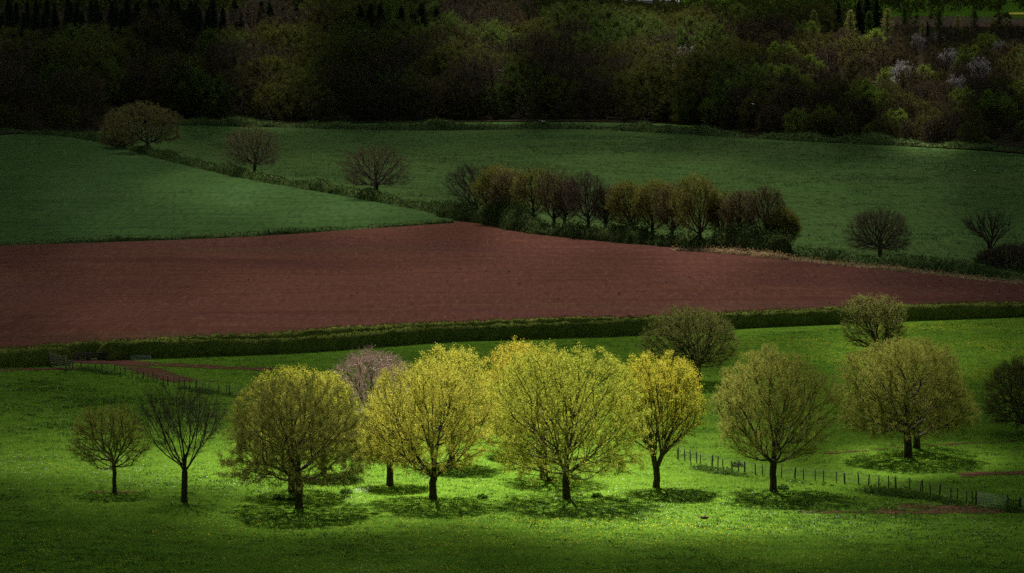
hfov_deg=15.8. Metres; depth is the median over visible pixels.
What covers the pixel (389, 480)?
leafy tree
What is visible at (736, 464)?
weed clump
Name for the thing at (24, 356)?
hedge
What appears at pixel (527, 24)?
woodland tree
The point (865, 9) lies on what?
tree
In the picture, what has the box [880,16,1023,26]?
field
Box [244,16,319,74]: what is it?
woodland tree
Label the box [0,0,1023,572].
ground
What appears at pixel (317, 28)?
woodland tree
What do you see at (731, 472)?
undergrowth
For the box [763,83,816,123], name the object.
young tree
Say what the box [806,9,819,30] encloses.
poplar tree
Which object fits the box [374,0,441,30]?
woodland tree
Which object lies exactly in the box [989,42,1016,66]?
young tree
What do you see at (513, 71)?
woodland tree
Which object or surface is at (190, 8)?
conifer tree
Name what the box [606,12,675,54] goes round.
woodland tree
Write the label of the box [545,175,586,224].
bare tree
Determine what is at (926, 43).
young tree
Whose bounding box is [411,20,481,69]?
woodland tree
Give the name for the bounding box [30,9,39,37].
conifer tree
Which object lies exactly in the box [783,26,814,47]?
young tree
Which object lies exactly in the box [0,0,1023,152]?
woodland floor
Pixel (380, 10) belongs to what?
conifer tree
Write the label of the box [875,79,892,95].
young tree
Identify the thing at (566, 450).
leafy tree
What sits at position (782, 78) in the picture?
young tree
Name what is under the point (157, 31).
woodland tree
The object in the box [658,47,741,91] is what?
woodland tree
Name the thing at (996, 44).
cherry tree
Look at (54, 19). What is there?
conifer tree
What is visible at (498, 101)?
woodland tree
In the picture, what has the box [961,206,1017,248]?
bare tree
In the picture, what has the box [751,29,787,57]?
young tree
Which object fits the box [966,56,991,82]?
cherry tree
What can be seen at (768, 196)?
bare tree
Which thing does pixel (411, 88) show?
woodland tree
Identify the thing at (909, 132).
young tree
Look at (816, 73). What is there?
young tree
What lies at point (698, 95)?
young tree
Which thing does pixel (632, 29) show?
woodland tree
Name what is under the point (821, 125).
young tree
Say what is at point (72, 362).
rail fence
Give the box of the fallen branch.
[696,514,719,518]
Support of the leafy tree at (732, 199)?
on the meadow
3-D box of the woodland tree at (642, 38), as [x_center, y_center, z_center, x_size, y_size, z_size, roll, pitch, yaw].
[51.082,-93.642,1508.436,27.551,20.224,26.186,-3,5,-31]
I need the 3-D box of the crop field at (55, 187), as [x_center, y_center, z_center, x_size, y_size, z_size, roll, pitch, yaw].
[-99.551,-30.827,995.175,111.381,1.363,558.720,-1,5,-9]
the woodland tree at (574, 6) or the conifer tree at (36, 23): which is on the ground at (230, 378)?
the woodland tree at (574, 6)
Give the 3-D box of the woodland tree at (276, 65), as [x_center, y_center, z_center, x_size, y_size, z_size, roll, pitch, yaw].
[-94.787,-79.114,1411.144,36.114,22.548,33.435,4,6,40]
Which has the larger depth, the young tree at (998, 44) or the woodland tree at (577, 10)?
the woodland tree at (577, 10)
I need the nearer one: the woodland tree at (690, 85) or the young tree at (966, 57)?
the woodland tree at (690, 85)
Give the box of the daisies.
[4,385,1011,570]
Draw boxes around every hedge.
[0,343,73,367]
[96,299,1023,359]
[180,111,351,120]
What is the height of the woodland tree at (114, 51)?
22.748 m
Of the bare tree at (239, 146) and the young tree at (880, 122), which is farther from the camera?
the young tree at (880, 122)
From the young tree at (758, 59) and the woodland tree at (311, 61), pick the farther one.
the woodland tree at (311, 61)
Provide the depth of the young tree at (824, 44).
1693.30 m
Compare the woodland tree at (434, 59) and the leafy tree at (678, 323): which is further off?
the woodland tree at (434, 59)
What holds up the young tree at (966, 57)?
on the woodland floor
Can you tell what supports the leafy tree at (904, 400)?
on the ground at (230, 378)
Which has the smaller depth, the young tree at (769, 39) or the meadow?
the meadow
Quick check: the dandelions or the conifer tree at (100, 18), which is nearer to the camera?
the dandelions
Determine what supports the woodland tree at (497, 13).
on the woodland floor
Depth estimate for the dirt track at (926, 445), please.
403.53 m
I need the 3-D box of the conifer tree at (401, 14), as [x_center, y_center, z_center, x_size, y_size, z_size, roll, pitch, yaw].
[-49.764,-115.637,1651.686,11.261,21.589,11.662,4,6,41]
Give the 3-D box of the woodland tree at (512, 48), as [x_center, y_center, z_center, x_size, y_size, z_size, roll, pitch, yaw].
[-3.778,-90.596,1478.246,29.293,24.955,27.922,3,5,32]
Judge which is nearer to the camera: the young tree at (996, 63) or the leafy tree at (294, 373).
the leafy tree at (294, 373)
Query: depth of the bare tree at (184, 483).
358.14 m
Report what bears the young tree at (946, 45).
on the woodland floor
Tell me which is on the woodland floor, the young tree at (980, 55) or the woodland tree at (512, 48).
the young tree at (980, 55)
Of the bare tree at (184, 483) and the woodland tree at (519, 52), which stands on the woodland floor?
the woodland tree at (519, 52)
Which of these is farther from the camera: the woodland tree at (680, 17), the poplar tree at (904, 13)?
the poplar tree at (904, 13)
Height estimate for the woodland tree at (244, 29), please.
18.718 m
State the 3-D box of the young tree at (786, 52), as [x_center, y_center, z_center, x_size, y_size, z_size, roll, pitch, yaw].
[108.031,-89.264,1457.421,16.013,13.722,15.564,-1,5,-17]
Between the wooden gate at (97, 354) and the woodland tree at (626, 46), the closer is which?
the wooden gate at (97, 354)
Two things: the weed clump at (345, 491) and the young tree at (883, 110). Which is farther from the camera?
the young tree at (883, 110)
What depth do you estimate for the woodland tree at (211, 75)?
1389.34 m
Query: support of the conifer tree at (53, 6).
on the woodland floor
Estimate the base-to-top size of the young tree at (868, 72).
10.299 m
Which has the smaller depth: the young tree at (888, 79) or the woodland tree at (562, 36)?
the young tree at (888, 79)
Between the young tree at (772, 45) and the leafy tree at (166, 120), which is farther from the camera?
the young tree at (772, 45)
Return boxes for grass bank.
[0,217,454,244]
[671,244,1023,284]
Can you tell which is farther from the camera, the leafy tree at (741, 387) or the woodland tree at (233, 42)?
the woodland tree at (233, 42)
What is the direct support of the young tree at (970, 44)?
on the woodland floor
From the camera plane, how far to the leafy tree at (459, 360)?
385.89 m
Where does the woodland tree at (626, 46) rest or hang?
on the woodland floor
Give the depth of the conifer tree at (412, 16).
1677.66 m
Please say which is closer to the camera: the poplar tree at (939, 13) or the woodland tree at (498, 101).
the woodland tree at (498, 101)
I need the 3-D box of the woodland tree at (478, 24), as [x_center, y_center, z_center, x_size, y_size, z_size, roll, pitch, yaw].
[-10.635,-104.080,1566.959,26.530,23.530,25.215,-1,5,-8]
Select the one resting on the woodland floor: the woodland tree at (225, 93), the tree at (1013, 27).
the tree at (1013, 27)
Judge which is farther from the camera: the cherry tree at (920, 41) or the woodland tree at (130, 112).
the cherry tree at (920, 41)
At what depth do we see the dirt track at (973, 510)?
354.71 m
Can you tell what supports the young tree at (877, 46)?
on the woodland floor
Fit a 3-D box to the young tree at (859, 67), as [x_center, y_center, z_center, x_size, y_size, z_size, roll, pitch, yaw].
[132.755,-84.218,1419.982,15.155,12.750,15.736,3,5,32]
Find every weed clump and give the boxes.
[272,494,284,500]
[287,495,294,500]
[340,487,352,493]
[452,471,465,477]
[477,493,487,498]
[544,475,557,480]
[591,492,603,497]
[732,460,743,466]
[777,484,788,489]
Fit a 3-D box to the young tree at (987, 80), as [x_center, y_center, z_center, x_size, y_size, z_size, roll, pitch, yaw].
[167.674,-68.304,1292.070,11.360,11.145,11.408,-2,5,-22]
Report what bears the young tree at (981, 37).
on the woodland floor
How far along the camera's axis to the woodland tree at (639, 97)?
1386.20 m
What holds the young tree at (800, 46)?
on the woodland floor
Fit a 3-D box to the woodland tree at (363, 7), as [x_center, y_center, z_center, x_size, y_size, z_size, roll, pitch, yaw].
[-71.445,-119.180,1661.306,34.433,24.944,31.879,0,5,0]
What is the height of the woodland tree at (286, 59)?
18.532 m
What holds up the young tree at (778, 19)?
on the ground at (230, 378)
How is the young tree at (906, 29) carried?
on the woodland floor
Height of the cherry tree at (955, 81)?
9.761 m
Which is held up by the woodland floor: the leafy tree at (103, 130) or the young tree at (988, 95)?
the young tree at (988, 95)
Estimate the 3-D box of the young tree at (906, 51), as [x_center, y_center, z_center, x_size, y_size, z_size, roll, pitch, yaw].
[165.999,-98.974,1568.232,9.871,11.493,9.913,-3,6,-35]
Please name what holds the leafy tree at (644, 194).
on the meadow
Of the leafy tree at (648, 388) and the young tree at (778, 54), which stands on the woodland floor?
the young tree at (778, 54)
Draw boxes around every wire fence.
[80,360,249,393]
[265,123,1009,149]
[677,447,973,503]
[855,149,1021,175]
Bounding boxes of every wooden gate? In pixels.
[71,352,87,359]
[88,352,108,359]
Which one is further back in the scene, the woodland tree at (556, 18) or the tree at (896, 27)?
the tree at (896, 27)
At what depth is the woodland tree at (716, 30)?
1512.15 m
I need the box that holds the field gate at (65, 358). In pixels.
[50,352,66,369]
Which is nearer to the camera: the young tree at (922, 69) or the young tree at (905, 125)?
the young tree at (905, 125)
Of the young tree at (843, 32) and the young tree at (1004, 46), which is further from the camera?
the young tree at (843, 32)
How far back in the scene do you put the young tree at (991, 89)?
1237.25 m
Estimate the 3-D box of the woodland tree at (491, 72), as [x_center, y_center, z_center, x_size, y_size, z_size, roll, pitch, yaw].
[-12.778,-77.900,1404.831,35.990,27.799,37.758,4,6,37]
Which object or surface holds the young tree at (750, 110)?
on the woodland floor
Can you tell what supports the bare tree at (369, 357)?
on the ground at (230, 378)
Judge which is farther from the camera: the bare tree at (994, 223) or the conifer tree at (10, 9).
the conifer tree at (10, 9)
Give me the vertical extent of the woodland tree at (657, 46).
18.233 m
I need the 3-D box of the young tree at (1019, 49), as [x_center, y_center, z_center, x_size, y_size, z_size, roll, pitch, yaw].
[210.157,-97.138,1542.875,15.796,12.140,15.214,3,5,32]
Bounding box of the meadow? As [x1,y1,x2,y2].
[81,121,1023,280]
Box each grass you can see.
[87,318,1023,504]
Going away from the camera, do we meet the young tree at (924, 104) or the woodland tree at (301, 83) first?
the young tree at (924, 104)
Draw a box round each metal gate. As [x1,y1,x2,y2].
[975,490,1007,506]
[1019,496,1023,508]
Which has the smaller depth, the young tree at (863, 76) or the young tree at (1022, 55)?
the young tree at (863, 76)
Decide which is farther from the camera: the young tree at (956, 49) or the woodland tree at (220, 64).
the young tree at (956, 49)
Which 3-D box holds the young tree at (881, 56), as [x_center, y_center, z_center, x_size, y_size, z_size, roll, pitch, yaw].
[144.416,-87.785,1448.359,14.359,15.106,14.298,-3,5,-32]
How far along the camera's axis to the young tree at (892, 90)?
1277.74 m
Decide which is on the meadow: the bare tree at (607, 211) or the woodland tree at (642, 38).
the bare tree at (607, 211)
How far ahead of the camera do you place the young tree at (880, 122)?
1190.89 m
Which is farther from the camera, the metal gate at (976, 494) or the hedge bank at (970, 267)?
the hedge bank at (970, 267)
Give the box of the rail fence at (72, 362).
[65,359,73,369]
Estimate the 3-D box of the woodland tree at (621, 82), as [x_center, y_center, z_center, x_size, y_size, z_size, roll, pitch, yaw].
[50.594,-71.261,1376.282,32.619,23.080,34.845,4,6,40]
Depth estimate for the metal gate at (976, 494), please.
356.22 m
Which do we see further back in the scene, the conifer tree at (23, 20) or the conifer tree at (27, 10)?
the conifer tree at (27, 10)
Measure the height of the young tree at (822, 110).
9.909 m
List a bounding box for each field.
[0,134,454,243]
[0,221,1023,348]
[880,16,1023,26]
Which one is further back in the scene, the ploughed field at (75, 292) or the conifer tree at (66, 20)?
the conifer tree at (66, 20)
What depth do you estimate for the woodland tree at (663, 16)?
1644.54 m
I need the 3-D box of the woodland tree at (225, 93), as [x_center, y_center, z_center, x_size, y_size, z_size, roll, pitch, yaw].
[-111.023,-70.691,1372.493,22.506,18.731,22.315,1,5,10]
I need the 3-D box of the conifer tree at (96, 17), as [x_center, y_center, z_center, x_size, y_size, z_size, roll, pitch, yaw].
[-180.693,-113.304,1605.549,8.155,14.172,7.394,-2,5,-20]
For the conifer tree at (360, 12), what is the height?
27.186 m
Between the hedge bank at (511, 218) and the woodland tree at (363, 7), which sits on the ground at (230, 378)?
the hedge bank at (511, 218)
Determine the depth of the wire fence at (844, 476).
374.27 m
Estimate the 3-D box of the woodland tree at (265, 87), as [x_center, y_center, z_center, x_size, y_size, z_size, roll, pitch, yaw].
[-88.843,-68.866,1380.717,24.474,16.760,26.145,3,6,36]
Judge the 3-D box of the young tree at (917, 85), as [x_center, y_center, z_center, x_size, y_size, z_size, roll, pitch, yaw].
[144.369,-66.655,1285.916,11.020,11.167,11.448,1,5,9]
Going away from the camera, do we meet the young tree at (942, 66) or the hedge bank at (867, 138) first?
the hedge bank at (867, 138)
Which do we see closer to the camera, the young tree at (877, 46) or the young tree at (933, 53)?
the young tree at (933, 53)
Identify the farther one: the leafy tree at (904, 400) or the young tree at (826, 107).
the young tree at (826, 107)
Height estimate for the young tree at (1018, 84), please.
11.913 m
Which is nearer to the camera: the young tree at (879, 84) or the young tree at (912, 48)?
the young tree at (879, 84)
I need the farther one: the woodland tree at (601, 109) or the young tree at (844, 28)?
the young tree at (844, 28)
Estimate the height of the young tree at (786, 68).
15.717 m
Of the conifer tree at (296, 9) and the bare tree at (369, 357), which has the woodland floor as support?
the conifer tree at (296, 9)
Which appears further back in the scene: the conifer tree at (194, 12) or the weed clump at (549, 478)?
the conifer tree at (194, 12)
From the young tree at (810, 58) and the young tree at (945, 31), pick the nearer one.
the young tree at (810, 58)
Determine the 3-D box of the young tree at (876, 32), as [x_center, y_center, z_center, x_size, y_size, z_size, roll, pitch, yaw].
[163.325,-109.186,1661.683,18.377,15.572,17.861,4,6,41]
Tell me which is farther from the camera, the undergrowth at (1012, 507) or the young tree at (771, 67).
the young tree at (771, 67)
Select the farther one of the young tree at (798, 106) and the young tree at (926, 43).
the young tree at (926, 43)
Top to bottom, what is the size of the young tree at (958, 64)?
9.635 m
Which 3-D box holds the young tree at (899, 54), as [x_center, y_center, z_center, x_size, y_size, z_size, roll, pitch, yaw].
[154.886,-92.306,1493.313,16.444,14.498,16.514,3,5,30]
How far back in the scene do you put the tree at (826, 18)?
2150.47 m
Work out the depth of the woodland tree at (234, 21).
1594.64 m
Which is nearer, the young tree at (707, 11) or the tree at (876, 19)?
the young tree at (707, 11)
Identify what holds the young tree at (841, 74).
on the woodland floor
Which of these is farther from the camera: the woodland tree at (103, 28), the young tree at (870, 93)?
the woodland tree at (103, 28)
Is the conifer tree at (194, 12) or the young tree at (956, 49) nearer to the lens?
the young tree at (956, 49)
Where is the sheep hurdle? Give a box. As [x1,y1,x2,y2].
[131,355,150,359]
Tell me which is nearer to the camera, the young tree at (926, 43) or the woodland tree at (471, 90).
the woodland tree at (471, 90)
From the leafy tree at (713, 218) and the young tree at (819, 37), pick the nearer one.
the leafy tree at (713, 218)
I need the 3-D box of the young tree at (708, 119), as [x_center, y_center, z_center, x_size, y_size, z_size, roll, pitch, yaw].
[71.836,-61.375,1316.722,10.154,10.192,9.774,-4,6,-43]
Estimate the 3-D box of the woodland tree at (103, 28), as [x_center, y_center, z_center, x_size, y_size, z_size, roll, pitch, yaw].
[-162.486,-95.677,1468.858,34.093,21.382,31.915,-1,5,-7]
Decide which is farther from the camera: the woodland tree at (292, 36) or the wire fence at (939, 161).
the woodland tree at (292, 36)
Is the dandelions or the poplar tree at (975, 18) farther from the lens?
the poplar tree at (975, 18)
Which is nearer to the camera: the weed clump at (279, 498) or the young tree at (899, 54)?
the weed clump at (279, 498)
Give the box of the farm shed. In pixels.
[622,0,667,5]
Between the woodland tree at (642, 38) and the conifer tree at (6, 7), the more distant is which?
the conifer tree at (6, 7)
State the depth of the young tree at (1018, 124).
1177.20 m
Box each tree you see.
[0,12,10,38]
[2,0,12,26]
[4,3,14,35]
[16,12,30,43]
[23,0,31,29]
[29,23,117,73]
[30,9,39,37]
[34,24,83,60]
[46,3,61,32]
[47,7,60,39]
[59,8,71,40]
[60,0,74,29]
[64,37,134,92]
[65,402,153,491]
[71,3,79,28]
[71,21,141,62]
[76,10,89,39]
[91,10,98,37]
[94,12,105,44]
[96,117,140,147]
[102,101,185,146]
[106,1,114,30]
[117,103,139,125]
[126,374,231,502]
[127,6,194,66]
[146,58,223,118]
[149,53,203,102]
[170,68,239,114]
[183,71,243,119]
[186,1,193,35]
[188,1,203,36]
[189,24,255,71]
[192,7,204,44]
[192,25,259,79]
[198,9,216,45]
[201,39,281,103]
[202,34,268,87]
[204,66,264,116]
[209,0,218,31]
[215,13,229,43]
[215,367,375,508]
[216,7,228,27]
[216,24,258,58]
[219,123,281,171]
[224,0,290,36]
[228,0,244,25]
[228,0,244,31]
[231,50,317,106]
[231,363,348,492]
[232,40,301,84]
[233,9,246,32]
[243,0,291,28]
[243,80,302,121]
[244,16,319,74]
[249,13,295,54]
[253,1,267,35]
[258,49,311,92]
[260,1,281,49]
[262,0,339,57]
[265,67,342,115]
[273,25,333,70]
[278,19,328,57]
[287,84,347,121]
[288,0,346,36]
[288,33,356,82]
[288,370,362,472]
[289,0,374,47]
[292,3,301,23]
[301,52,358,92]
[326,0,390,30]
[328,344,410,436]
[334,142,412,189]
[338,0,397,32]
[351,401,425,485]
[352,4,367,63]
[356,359,504,498]
[364,4,378,39]
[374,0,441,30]
[374,3,386,41]
[374,15,445,67]
[392,71,452,120]
[396,5,406,35]
[397,2,433,20]
[398,42,493,105]
[408,3,415,29]
[409,2,429,64]
[409,342,500,465]
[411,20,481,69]
[415,74,475,117]
[416,0,475,39]
[418,9,481,53]
[421,46,523,112]
[426,36,504,83]
[431,4,441,26]
[434,67,498,119]
[440,0,494,34]
[442,163,492,207]
[452,18,534,66]
[453,0,518,48]
[459,48,534,102]
[465,16,515,56]
[469,29,530,89]
[469,82,520,118]
[470,163,515,208]
[477,0,527,45]
[478,335,551,447]
[483,0,540,35]
[484,339,657,498]
[486,344,601,478]
[487,166,533,207]
[488,48,542,96]
[489,59,563,116]
[497,18,544,47]
[509,28,572,72]
[509,164,556,216]
[515,24,577,60]
[516,27,587,78]
[528,12,577,39]
[534,167,574,224]
[535,2,582,35]
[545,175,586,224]
[550,0,611,39]
[553,1,605,35]
[559,168,612,227]
[586,4,662,48]
[586,69,640,116]
[587,183,621,227]
[590,14,649,63]
[596,1,668,41]
[598,35,658,72]
[602,34,657,64]
[603,177,646,225]
[604,347,709,487]
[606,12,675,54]
[606,66,683,120]
[612,59,698,117]
[621,57,670,94]
[628,45,720,111]
[628,175,676,233]
[630,10,668,38]
[633,10,687,44]
[636,302,742,383]
[641,39,679,59]
[642,28,699,55]
[643,41,686,74]
[646,83,699,121]
[650,179,693,235]
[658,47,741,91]
[665,5,729,38]
[666,171,720,237]
[668,73,722,121]
[670,12,739,55]
[682,4,714,32]
[685,35,754,70]
[688,86,712,120]
[691,19,732,47]
[697,89,729,125]
[701,101,722,125]
[703,55,780,118]
[705,191,738,236]
[706,16,737,36]
[708,340,844,491]
[716,188,760,230]
[720,1,753,28]
[727,16,767,43]
[734,90,780,130]
[739,182,791,231]
[740,89,774,128]
[742,53,765,68]
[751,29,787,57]
[751,102,786,134]
[754,63,791,90]
[757,12,790,43]
[759,29,780,52]
[759,44,808,71]
[761,204,802,242]
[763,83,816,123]
[764,58,780,73]
[764,62,815,98]
[765,40,797,59]
[770,70,808,96]
[772,44,796,63]
[773,20,803,44]
[774,52,811,83]
[779,36,815,64]
[782,107,812,133]
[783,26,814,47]
[784,1,840,35]
[784,100,813,119]
[787,33,823,64]
[792,103,813,124]
[793,60,814,79]
[794,19,820,47]
[799,29,823,58]
[801,54,826,76]
[801,109,834,134]
[802,113,835,136]
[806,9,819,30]
[809,47,839,73]
[809,67,832,89]
[812,105,836,134]
[813,100,840,117]
[819,39,835,55]
[820,51,838,65]
[824,42,845,60]
[824,73,860,101]
[825,21,831,34]
[825,63,839,79]
[829,333,983,457]
[830,28,861,56]
[831,25,854,44]
[832,1,844,33]
[833,31,875,62]
[833,71,846,89]
[834,48,858,75]
[837,289,909,351]
[840,51,876,80]
[841,205,912,256]
[843,9,855,32]
[845,77,877,105]
[847,54,878,81]
[852,0,867,34]
[852,88,896,119]
[853,72,871,85]
[853,81,880,110]
[853,94,877,123]
[856,67,874,88]
[857,0,873,34]
[861,27,889,54]
[863,352,977,448]
[864,11,874,34]
[866,35,899,64]
[867,45,893,79]
[868,0,886,34]
[868,113,904,139]
[872,85,920,118]
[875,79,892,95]
[875,105,896,117]
[877,42,910,71]
[877,66,897,85]
[878,80,900,102]
[880,77,891,84]
[881,8,893,35]
[881,108,911,132]
[888,89,899,111]
[890,34,920,58]
[890,59,918,86]
[892,22,911,34]
[893,40,910,65]
[894,24,916,50]
[894,96,918,126]
[896,65,920,90]
[898,7,911,31]
[899,118,922,139]
[901,61,918,73]
[901,124,919,140]
[903,52,919,68]
[904,67,931,93]
[906,97,932,120]
[910,33,925,52]
[911,106,953,141]
[912,79,939,108]
[913,82,938,109]
[914,116,953,142]
[915,64,936,82]
[916,109,931,119]
[918,21,925,35]
[918,35,936,51]
[919,116,948,143]
[921,45,941,66]
[924,49,949,73]
[925,21,929,36]
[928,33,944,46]
[929,67,948,88]
[931,58,951,81]
[933,8,943,32]
[933,111,970,142]
[935,23,961,51]
[937,40,961,58]
[937,47,961,71]
[937,80,953,94]
[937,82,959,99]
[946,74,967,96]
[947,44,971,65]
[947,65,973,88]
[949,60,971,77]
[949,86,971,107]
[951,43,980,75]
[952,15,961,33]
[955,37,989,63]
[955,89,976,109]
[960,25,982,48]
[961,75,982,94]
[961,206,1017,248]
[962,24,982,37]
[966,47,1002,81]
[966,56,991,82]
[969,9,980,35]
[969,33,995,56]
[969,78,995,103]
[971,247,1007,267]
[974,354,1023,429]
[975,89,1012,122]
[976,85,1008,110]
[979,32,999,47]
[979,77,1004,97]
[979,136,993,143]
[983,103,1007,126]
[987,23,1006,37]
[987,39,1007,55]
[987,46,1006,72]
[987,95,1021,126]
[988,18,994,33]
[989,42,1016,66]
[989,52,1023,78]
[990,41,1006,55]
[997,86,1019,103]
[999,41,1023,65]
[1004,88,1023,121]
[1006,24,1023,38]
[1007,77,1023,97]
[1008,52,1023,75]
[1009,66,1023,88]
[1015,120,1023,131]
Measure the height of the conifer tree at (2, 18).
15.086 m
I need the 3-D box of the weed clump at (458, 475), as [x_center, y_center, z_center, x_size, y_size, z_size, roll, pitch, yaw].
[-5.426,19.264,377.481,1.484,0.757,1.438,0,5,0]
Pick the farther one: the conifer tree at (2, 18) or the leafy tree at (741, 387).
the conifer tree at (2, 18)
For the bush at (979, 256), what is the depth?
646.41 m
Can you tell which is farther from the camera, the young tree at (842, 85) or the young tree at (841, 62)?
the young tree at (841, 62)
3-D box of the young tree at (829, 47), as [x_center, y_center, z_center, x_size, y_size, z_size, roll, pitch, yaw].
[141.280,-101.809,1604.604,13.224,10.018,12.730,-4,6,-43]
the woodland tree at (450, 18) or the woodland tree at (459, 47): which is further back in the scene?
the woodland tree at (450, 18)
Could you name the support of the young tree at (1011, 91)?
on the woodland floor
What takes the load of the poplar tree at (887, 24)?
on the woodland floor
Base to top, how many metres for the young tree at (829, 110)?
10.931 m
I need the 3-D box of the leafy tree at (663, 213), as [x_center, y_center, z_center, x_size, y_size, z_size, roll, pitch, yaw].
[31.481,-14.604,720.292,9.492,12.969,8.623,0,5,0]
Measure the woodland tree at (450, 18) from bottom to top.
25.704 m
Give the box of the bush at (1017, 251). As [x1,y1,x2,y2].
[981,241,1023,272]
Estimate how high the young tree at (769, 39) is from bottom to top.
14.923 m
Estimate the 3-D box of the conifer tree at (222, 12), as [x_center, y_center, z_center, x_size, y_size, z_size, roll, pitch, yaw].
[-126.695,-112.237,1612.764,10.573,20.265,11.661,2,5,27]
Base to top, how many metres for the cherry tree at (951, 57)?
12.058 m
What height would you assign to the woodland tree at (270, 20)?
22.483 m
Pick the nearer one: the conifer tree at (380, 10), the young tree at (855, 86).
the young tree at (855, 86)
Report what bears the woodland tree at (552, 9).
on the woodland floor
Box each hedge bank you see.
[0,126,443,213]
[172,114,1023,151]
[434,195,792,255]
[790,245,1023,280]
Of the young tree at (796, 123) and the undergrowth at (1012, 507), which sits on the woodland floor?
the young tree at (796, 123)
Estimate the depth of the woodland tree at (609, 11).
1601.08 m
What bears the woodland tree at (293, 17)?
on the woodland floor
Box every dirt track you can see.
[0,367,76,370]
[74,360,274,382]
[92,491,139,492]
[805,503,1023,513]
[824,440,1013,452]
[955,471,1023,476]
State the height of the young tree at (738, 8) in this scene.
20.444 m
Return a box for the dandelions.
[0,318,1023,572]
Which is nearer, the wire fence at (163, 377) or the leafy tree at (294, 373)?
the leafy tree at (294, 373)
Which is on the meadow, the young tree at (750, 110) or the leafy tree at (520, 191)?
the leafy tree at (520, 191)
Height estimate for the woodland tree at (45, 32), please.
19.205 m
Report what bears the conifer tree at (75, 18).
on the woodland floor
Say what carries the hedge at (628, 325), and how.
on the ground at (230, 378)
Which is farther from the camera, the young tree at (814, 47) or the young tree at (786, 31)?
the young tree at (786, 31)
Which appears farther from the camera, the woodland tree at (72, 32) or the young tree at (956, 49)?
the young tree at (956, 49)
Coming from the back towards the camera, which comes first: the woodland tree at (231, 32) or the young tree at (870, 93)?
the woodland tree at (231, 32)
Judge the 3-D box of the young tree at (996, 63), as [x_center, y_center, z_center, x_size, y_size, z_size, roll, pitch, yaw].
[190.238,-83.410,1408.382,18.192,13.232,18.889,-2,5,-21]
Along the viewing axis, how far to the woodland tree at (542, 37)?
1516.47 m
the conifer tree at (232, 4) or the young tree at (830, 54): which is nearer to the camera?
the young tree at (830, 54)
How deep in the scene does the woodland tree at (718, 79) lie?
1305.72 m
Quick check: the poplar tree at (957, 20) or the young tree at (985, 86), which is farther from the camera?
the poplar tree at (957, 20)
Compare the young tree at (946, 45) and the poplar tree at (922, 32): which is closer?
the young tree at (946, 45)
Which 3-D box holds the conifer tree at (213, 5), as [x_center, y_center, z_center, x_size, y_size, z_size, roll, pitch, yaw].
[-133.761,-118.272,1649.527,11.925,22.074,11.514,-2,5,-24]
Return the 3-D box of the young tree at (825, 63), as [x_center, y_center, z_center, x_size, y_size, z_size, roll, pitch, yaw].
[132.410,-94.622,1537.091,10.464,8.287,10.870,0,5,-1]
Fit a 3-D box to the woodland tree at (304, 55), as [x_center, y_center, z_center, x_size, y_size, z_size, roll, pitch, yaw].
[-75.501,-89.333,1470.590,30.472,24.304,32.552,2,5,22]
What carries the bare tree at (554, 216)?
on the meadow
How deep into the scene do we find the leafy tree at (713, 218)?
707.40 m
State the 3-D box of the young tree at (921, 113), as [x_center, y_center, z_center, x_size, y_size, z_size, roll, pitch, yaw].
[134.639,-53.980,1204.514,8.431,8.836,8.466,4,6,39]
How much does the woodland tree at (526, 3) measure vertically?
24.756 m
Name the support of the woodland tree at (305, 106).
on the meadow
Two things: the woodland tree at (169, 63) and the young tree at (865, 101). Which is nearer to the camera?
the young tree at (865, 101)
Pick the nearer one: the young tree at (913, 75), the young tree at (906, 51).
the young tree at (913, 75)
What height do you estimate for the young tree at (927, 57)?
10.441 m
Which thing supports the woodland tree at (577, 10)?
on the woodland floor
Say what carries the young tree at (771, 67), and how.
on the woodland floor
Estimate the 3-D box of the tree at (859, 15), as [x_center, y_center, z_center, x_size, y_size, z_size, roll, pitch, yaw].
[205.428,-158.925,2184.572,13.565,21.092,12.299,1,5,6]
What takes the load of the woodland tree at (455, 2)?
on the woodland floor
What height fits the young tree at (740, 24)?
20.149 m
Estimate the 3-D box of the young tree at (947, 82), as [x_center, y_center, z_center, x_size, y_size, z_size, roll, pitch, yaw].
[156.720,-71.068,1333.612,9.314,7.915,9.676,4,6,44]
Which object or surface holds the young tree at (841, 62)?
on the woodland floor
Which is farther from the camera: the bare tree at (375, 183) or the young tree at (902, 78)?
the young tree at (902, 78)
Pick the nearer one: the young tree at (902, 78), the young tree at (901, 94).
the young tree at (901, 94)
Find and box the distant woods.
[0,0,1023,27]
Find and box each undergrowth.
[74,366,238,396]
[689,462,973,507]
[852,481,962,505]
[997,493,1023,511]
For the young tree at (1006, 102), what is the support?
on the woodland floor
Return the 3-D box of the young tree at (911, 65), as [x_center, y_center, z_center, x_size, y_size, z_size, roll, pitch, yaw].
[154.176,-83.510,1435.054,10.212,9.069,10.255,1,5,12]
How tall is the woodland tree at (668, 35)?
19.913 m
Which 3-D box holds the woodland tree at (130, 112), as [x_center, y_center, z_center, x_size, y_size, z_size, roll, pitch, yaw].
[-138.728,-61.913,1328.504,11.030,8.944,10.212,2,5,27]
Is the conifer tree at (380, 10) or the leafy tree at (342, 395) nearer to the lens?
the leafy tree at (342, 395)

